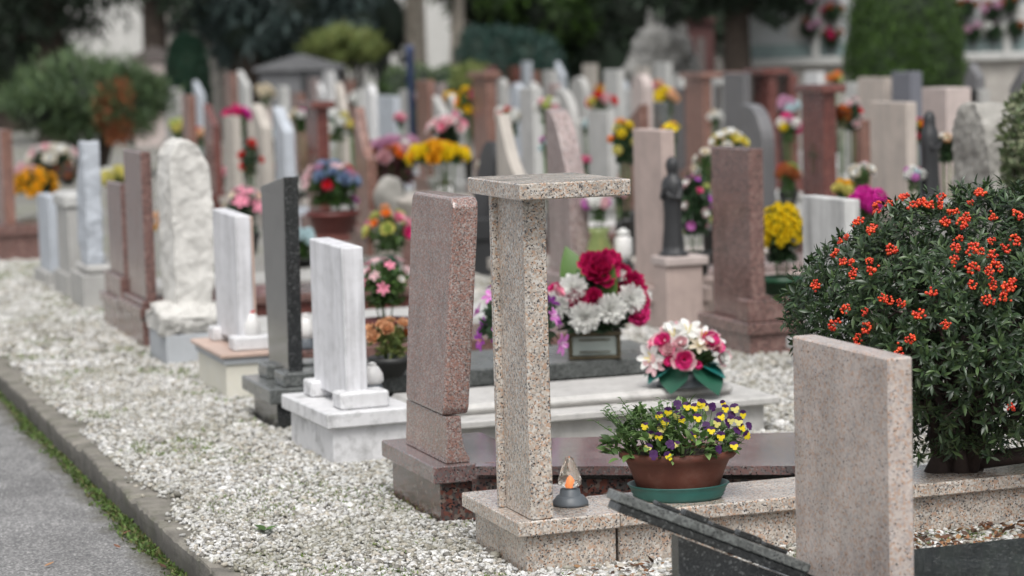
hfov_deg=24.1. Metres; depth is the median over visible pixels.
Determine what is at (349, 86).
headstone
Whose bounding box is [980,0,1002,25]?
bouquet
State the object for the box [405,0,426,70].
tree
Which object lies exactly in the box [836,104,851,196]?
bouquet
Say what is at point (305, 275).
grave slab
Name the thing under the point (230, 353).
headstone
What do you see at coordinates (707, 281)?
grave slab
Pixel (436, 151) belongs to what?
bouquet
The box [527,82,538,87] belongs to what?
headstone
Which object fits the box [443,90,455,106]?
bouquet
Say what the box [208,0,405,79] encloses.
tree
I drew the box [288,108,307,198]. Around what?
bouquet
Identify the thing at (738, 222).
headstone
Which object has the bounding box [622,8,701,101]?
rock monument
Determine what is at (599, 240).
bouquet
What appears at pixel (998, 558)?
grave slab
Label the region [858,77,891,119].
headstone
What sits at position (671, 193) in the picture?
statue
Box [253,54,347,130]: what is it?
tomb
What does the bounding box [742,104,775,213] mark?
headstone
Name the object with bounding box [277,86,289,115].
headstone
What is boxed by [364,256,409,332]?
bouquet
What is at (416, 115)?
headstone
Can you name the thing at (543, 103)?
bouquet
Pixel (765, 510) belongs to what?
grave slab
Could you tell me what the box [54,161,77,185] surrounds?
bouquet
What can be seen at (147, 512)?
kerb
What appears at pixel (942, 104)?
headstone
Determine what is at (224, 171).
headstone
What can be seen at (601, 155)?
headstone
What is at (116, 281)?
headstone
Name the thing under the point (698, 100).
headstone
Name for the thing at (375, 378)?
grave candle
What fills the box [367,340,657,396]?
grave slab
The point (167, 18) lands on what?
building
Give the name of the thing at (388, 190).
rock
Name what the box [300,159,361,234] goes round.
bouquet
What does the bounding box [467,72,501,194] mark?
headstone
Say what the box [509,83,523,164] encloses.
headstone
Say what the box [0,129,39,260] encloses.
headstone
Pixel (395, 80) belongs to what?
hedge
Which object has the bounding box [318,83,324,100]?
headstone
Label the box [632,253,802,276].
grave slab
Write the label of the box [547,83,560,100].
headstone
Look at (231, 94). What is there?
headstone
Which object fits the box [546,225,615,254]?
grave slab
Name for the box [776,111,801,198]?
bouquet
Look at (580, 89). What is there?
headstone
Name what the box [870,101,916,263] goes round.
headstone
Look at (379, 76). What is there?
headstone
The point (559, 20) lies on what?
tree
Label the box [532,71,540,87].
headstone
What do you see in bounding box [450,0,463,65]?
tree
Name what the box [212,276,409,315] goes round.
grave slab
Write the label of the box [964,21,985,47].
bouquet
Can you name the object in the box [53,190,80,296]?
headstone
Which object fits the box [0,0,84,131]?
tree
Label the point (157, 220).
bouquet
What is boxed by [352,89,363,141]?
headstone
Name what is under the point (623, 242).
grave candle
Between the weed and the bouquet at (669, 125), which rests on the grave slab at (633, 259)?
the bouquet at (669, 125)
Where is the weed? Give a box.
[254,525,277,530]
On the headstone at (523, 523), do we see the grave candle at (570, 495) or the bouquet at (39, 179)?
the grave candle at (570, 495)
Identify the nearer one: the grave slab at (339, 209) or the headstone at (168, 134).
the grave slab at (339, 209)
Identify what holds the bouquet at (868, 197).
on the grave slab
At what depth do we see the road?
8.84 m
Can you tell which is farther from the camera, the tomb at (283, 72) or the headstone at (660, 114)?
the tomb at (283, 72)
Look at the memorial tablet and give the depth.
6.36 m
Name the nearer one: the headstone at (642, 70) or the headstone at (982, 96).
the headstone at (982, 96)
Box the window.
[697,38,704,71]
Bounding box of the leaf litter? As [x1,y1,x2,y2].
[567,520,1023,575]
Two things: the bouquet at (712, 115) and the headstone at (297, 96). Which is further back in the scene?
the headstone at (297, 96)
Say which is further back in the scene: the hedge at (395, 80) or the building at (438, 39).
the building at (438, 39)
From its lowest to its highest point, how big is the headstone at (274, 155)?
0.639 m
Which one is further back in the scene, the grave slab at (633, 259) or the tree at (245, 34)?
the tree at (245, 34)
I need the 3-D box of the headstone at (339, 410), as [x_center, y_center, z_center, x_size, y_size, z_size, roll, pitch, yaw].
[-0.670,0.259,9.675,0.370,0.901,0.650,-4,6,-21]
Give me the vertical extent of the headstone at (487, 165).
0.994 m
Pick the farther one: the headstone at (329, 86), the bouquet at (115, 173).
the headstone at (329, 86)
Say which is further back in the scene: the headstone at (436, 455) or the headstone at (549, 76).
the headstone at (549, 76)
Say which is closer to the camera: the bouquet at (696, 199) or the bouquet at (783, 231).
the bouquet at (783, 231)
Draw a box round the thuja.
[840,0,968,104]
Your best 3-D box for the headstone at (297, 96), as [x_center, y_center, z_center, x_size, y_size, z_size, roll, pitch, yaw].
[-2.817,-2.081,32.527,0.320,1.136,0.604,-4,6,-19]
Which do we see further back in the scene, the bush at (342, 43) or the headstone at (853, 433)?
the bush at (342, 43)
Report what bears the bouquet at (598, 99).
on the headstone at (601, 155)
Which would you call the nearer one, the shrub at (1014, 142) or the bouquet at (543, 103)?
the shrub at (1014, 142)
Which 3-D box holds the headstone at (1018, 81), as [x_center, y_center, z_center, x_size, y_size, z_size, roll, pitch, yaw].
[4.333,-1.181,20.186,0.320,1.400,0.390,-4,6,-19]
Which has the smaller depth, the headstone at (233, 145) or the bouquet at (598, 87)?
the headstone at (233, 145)
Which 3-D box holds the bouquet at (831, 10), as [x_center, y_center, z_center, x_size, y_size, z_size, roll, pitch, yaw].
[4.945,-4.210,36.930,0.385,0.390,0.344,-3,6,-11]
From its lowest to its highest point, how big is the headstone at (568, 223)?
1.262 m
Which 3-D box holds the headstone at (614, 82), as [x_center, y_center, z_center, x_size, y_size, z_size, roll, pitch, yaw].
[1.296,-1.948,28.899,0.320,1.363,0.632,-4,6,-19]
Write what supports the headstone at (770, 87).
on the ground at (22, 146)
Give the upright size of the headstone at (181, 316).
1.226 m
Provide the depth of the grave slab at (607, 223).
19.03 m
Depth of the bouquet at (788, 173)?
17.65 m
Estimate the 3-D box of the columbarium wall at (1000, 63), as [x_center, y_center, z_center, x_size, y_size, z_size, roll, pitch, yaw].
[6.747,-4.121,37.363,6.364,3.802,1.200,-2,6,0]
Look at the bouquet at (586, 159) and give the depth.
21.35 m
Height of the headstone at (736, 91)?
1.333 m
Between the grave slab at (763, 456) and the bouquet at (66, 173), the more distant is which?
the bouquet at (66, 173)
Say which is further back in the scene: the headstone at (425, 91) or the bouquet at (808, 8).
the bouquet at (808, 8)
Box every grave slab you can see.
[156,267,365,294]
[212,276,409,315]
[257,302,487,332]
[299,193,413,205]
[302,322,567,357]
[305,203,356,209]
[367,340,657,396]
[392,375,779,438]
[472,432,794,520]
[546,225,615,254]
[547,246,794,262]
[586,463,1023,561]
[588,219,614,226]
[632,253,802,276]
[665,538,1023,575]
[703,271,802,310]
[708,189,802,215]
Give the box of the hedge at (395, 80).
[376,60,471,139]
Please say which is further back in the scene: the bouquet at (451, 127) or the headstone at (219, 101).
the headstone at (219, 101)
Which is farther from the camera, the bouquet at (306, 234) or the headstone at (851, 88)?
the headstone at (851, 88)
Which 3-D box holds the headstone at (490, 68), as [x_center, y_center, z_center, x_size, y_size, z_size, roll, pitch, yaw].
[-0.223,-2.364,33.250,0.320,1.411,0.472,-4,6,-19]
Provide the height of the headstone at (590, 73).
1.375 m
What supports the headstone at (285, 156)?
on the ground at (22, 146)
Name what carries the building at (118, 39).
on the ground at (22, 146)
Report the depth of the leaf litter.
7.61 m
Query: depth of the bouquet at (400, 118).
21.29 m
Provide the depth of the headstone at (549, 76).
30.90 m
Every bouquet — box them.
[13,162,34,180]
[14,166,59,200]
[25,143,78,175]
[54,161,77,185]
[100,165,123,185]
[153,212,159,229]
[168,117,182,137]
[197,126,204,157]
[221,104,252,182]
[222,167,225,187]
[223,184,261,254]
[237,138,264,208]
[243,166,253,185]
[255,83,275,112]
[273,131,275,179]
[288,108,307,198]
[298,183,306,201]
[299,227,315,267]
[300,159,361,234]
[328,109,352,163]
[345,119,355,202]
[348,92,356,108]
[349,195,358,233]
[361,204,410,271]
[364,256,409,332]
[365,316,407,377]
[370,134,419,185]
[392,111,407,193]
[405,138,471,191]
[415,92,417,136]
[425,113,467,192]
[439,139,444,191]
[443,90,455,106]
[453,85,473,179]
[473,281,568,355]
[495,106,520,136]
[532,96,559,211]
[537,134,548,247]
[547,246,651,359]
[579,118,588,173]
[581,155,590,173]
[581,197,611,251]
[585,91,618,110]
[593,83,603,93]
[607,120,633,237]
[610,196,626,236]
[614,118,626,206]
[636,318,731,394]
[652,79,665,101]
[653,85,680,120]
[660,121,680,157]
[682,170,711,275]
[691,148,712,264]
[707,110,723,133]
[708,127,749,146]
[764,201,803,307]
[774,162,801,204]
[776,95,800,163]
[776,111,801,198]
[799,0,820,17]
[799,17,820,42]
[819,2,844,26]
[820,27,843,52]
[825,71,842,153]
[831,178,855,197]
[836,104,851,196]
[842,96,863,193]
[848,161,876,232]
[848,185,887,293]
[903,165,926,200]
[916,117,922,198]
[939,132,953,199]
[957,0,979,21]
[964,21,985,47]
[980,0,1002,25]
[984,20,1005,45]
[999,0,1022,18]
[1006,17,1023,42]
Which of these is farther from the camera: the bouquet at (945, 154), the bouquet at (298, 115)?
the bouquet at (298, 115)
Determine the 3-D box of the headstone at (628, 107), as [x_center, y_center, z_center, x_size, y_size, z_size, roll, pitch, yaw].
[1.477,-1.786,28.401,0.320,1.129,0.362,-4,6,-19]
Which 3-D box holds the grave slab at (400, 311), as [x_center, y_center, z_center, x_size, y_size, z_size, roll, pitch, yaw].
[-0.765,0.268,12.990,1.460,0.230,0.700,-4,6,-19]
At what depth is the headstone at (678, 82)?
33.97 m
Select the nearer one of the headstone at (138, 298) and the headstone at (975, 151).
the headstone at (975, 151)
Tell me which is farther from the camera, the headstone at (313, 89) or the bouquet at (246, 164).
the headstone at (313, 89)
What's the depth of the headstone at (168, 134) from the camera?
41.02 m
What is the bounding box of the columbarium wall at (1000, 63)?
[749,0,1023,144]
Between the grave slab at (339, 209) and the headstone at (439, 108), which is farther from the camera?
the headstone at (439, 108)
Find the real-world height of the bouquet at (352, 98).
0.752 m
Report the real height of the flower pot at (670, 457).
0.330 m
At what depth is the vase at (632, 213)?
15.96 m
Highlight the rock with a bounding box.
[370,175,405,256]
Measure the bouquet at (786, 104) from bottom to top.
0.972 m
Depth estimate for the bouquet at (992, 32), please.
36.89 m
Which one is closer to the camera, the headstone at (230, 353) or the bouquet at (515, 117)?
the headstone at (230, 353)
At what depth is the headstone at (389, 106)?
28.25 m
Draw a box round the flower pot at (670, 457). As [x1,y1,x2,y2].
[587,394,751,488]
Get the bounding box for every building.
[64,0,142,71]
[166,9,229,72]
[390,0,468,75]
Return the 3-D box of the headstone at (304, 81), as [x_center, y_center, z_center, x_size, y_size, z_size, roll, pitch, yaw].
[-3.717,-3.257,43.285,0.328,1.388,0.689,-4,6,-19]
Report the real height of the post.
1.796 m
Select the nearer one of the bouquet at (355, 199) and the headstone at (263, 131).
the bouquet at (355, 199)
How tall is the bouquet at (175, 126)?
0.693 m
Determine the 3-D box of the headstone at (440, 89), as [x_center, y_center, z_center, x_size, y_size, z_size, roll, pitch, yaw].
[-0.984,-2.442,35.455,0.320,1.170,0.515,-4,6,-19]
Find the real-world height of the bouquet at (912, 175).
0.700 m
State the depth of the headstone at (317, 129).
20.55 m
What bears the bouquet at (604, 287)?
on the grave slab at (563, 368)
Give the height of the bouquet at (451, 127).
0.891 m
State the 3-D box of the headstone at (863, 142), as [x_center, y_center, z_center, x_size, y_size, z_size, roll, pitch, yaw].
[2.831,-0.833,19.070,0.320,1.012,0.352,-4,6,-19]
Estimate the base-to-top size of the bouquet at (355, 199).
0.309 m
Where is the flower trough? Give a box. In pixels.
[737,294,789,322]
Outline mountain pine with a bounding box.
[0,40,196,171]
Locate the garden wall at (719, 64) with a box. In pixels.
[568,44,780,89]
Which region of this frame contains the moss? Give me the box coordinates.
[0,391,187,575]
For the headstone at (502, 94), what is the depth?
32.63 m
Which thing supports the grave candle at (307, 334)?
on the grave slab at (371, 351)
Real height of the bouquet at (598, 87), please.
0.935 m
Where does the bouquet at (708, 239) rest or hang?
on the grave slab at (769, 267)
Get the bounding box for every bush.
[294,18,391,88]
[772,173,1023,473]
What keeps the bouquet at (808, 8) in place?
on the columbarium wall at (1000, 63)
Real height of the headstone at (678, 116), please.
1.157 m
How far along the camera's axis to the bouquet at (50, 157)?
28.30 m
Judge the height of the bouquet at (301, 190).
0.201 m
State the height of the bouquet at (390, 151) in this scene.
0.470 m
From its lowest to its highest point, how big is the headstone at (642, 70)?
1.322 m
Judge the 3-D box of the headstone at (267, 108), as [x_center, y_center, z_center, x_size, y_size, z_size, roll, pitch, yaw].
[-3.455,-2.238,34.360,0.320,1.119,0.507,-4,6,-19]
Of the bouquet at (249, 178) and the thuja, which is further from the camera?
the thuja
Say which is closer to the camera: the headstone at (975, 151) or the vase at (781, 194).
the headstone at (975, 151)
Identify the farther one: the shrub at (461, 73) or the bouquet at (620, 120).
the shrub at (461, 73)
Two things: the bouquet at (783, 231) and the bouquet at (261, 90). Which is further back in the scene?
the bouquet at (261, 90)
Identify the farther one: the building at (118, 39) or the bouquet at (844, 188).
the building at (118, 39)
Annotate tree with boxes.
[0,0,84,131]
[0,0,141,143]
[112,0,225,60]
[134,0,392,111]
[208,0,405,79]
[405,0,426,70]
[430,0,609,89]
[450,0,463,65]
[561,0,723,109]
[622,0,816,103]
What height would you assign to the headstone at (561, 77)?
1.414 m
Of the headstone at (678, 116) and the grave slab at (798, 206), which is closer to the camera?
the grave slab at (798, 206)
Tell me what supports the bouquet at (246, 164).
on the ground at (22, 146)
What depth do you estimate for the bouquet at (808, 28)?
36.88 m
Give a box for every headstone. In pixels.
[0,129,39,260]
[34,193,58,286]
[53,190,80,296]
[70,141,109,308]
[100,180,128,332]
[118,149,163,345]
[145,137,216,363]
[162,101,171,143]
[170,88,182,138]
[181,95,196,144]
[190,208,268,398]
[193,81,204,156]
[203,103,225,207]
[208,59,225,134]
[219,116,255,211]
[223,73,237,158]
[237,70,251,149]
[242,112,253,157]
[242,176,313,428]
[250,103,274,227]
[260,93,271,124]
[273,107,308,230]
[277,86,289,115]
[281,237,406,462]
[292,92,306,173]
[297,100,355,241]
[301,70,307,100]
[308,78,318,100]
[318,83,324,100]
[324,71,335,147]
[334,82,353,170]
[343,80,354,146]
[348,107,377,255]
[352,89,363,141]
[356,69,365,88]
[364,85,378,140]
[376,72,386,94]
[377,95,418,189]
[382,191,496,524]
[399,89,408,137]
[414,80,434,192]
[428,96,450,190]
[434,83,446,108]
[448,94,468,194]
[462,172,630,571]
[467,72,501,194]
[473,141,496,275]
[484,66,496,107]
[487,114,548,269]
[497,78,508,110]
[508,66,519,89]
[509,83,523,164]
[520,87,545,212]
[521,61,531,87]
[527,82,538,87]
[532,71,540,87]
[543,70,556,133]
[545,109,588,286]
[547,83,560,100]
[555,62,566,88]
[555,88,579,147]
[570,77,590,171]
[582,64,597,109]
[587,110,616,220]
[604,69,624,173]
[615,104,648,220]
[619,89,631,168]
[624,80,628,121]
[631,74,652,128]
[633,128,711,327]
[636,67,649,75]
[653,102,685,230]
[654,62,671,89]
[671,88,686,175]
[673,74,684,87]
[679,72,742,190]
[698,146,803,355]
[711,78,722,134]
[714,85,723,133]
[723,73,750,146]
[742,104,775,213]
[743,68,802,191]
[769,334,913,575]
[786,195,859,365]
[794,84,845,252]
[799,72,839,168]
[845,82,857,181]
[851,119,870,207]
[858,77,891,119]
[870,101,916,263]
[891,72,921,197]
[922,87,970,199]
[950,102,1016,343]
[963,63,984,101]
[971,89,989,102]
[1010,64,1023,122]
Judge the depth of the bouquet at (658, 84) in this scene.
27.39 m
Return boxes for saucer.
[627,478,728,502]
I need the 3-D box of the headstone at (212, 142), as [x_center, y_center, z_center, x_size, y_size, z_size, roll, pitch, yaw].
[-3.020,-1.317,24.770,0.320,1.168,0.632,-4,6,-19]
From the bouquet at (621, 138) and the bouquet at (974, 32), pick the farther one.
the bouquet at (974, 32)
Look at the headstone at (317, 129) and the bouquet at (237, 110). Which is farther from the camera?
the bouquet at (237, 110)
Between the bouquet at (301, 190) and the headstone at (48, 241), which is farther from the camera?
the bouquet at (301, 190)
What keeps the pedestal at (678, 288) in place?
on the ground at (22, 146)
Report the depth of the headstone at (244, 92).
35.44 m
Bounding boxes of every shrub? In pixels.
[447,58,488,145]
[993,82,1023,316]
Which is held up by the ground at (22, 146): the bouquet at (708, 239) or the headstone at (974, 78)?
the headstone at (974, 78)
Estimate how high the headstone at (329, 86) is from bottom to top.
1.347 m
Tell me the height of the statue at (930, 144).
0.488 m
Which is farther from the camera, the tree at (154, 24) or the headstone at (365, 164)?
the tree at (154, 24)
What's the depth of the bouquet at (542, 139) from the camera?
16.59 m
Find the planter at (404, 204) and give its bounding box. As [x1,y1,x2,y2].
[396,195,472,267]
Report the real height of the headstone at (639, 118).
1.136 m
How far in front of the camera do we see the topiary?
41.76 m
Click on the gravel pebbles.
(150, 402)
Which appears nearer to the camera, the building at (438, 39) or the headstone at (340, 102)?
the headstone at (340, 102)
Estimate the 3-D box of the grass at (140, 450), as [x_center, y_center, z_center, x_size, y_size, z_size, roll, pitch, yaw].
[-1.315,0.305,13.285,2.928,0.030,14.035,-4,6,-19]
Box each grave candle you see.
[244,310,260,335]
[301,313,312,349]
[367,362,383,388]
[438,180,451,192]
[553,456,588,507]
[614,228,633,270]
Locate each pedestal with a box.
[651,253,708,329]
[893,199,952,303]
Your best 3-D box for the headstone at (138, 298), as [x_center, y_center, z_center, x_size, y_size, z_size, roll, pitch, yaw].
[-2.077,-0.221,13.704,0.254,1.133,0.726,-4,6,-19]
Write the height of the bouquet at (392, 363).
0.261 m
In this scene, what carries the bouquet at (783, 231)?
on the grave slab
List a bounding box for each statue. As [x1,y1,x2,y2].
[659,156,687,256]
[920,111,943,201]
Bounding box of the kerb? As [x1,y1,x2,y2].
[0,357,266,575]
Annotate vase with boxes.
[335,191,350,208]
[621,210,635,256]
[778,181,798,217]
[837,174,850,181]
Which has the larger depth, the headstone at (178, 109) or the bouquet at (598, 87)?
the headstone at (178, 109)
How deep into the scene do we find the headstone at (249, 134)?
35.24 m
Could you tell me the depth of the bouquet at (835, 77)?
29.35 m
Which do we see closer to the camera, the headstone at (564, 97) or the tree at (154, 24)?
the headstone at (564, 97)
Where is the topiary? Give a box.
[163,31,214,118]
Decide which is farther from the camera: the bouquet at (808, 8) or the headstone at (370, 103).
the bouquet at (808, 8)
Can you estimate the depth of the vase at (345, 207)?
21.68 m
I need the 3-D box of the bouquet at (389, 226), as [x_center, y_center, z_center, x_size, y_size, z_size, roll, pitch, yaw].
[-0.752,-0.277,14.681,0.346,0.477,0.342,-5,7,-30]
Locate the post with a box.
[406,45,415,135]
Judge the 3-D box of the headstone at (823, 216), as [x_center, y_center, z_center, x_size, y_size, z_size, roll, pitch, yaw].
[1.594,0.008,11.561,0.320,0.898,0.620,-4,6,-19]
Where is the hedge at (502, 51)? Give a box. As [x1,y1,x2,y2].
[451,21,569,129]
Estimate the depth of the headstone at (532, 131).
19.99 m
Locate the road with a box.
[0,394,176,575]
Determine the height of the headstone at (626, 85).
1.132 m
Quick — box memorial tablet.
[606,488,810,575]
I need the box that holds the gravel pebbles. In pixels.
[0,258,1023,575]
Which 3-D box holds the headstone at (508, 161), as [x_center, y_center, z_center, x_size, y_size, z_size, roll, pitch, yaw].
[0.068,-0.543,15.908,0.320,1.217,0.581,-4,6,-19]
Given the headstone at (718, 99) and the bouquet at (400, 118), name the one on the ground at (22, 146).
the headstone at (718, 99)
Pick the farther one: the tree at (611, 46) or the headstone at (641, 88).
the tree at (611, 46)
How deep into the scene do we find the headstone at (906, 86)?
21.89 m
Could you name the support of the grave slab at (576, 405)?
on the ground at (22, 146)
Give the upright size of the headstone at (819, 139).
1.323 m
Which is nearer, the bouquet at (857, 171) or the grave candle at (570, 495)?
the grave candle at (570, 495)
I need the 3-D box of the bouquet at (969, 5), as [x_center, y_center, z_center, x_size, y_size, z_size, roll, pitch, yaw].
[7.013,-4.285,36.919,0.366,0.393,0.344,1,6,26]
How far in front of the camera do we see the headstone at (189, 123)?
25.65 m
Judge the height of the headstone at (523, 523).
1.250 m
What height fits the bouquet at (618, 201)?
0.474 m
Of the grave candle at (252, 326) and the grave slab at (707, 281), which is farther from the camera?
the grave slab at (707, 281)
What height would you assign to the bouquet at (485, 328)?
0.506 m
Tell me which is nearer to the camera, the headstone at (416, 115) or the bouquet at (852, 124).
the bouquet at (852, 124)
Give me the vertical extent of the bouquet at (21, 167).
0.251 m
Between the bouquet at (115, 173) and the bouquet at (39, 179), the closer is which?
the bouquet at (115, 173)
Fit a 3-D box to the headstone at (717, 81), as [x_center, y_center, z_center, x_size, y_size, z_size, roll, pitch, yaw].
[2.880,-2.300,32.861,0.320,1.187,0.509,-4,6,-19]
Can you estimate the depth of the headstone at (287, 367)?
10.39 m
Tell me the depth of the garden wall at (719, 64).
58.04 m
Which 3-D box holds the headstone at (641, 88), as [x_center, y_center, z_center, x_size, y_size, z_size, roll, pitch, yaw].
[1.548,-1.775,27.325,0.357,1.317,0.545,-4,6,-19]
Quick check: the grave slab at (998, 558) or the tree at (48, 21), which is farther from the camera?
the tree at (48, 21)
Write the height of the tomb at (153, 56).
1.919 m
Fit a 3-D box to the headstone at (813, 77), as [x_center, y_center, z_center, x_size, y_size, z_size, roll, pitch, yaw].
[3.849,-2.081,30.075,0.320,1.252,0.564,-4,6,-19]
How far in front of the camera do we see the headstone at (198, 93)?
38.48 m
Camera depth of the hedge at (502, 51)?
45.58 m
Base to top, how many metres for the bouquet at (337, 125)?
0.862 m
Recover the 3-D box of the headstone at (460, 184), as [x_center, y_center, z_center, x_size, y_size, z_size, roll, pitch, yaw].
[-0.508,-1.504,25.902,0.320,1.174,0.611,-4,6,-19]
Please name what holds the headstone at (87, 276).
on the ground at (22, 146)
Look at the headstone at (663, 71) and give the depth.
34.43 m
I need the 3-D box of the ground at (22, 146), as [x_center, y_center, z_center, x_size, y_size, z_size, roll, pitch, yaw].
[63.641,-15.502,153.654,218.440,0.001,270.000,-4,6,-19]
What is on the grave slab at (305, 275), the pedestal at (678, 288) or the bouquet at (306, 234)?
the bouquet at (306, 234)
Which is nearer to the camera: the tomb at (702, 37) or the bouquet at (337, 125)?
the bouquet at (337, 125)
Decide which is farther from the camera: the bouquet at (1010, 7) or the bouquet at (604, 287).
the bouquet at (1010, 7)
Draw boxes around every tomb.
[129,46,167,146]
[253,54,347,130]
[684,18,715,71]
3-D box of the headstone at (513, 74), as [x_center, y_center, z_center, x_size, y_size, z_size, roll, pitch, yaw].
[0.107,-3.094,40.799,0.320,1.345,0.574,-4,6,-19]
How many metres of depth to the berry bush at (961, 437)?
7.75 m
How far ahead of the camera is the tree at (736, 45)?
35.74 m
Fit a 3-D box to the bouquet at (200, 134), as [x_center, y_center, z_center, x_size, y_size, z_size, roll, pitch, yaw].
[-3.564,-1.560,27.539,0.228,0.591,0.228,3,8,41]
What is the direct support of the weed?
on the gravel pebbles
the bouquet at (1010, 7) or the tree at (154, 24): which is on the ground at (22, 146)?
the tree at (154, 24)
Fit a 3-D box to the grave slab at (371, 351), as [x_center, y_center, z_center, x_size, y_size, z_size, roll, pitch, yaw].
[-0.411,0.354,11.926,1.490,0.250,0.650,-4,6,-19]
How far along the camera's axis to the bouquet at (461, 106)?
25.42 m
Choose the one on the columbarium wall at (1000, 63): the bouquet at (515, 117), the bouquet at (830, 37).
the bouquet at (830, 37)
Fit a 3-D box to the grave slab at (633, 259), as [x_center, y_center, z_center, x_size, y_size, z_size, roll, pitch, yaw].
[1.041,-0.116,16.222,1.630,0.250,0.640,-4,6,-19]
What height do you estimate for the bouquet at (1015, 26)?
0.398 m
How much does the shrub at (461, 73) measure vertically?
1.565 m
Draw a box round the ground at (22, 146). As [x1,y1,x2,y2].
[12,66,1016,572]
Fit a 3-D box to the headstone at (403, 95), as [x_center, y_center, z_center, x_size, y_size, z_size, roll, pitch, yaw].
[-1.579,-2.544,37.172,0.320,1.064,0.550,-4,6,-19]
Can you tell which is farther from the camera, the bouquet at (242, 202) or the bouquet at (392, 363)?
the bouquet at (242, 202)
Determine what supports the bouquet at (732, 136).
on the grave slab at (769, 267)
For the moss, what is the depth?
9.23 m
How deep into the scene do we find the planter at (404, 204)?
17.93 m
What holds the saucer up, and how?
on the grave slab at (765, 510)
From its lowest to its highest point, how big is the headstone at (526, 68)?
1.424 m
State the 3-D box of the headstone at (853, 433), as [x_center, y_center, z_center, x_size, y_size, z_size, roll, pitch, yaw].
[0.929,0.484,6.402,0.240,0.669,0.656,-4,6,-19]
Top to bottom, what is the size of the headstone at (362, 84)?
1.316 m
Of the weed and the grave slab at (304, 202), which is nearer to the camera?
the weed
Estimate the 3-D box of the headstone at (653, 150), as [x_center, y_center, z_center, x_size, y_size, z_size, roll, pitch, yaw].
[0.876,-0.326,13.747,0.320,1.169,0.591,-4,6,-19]

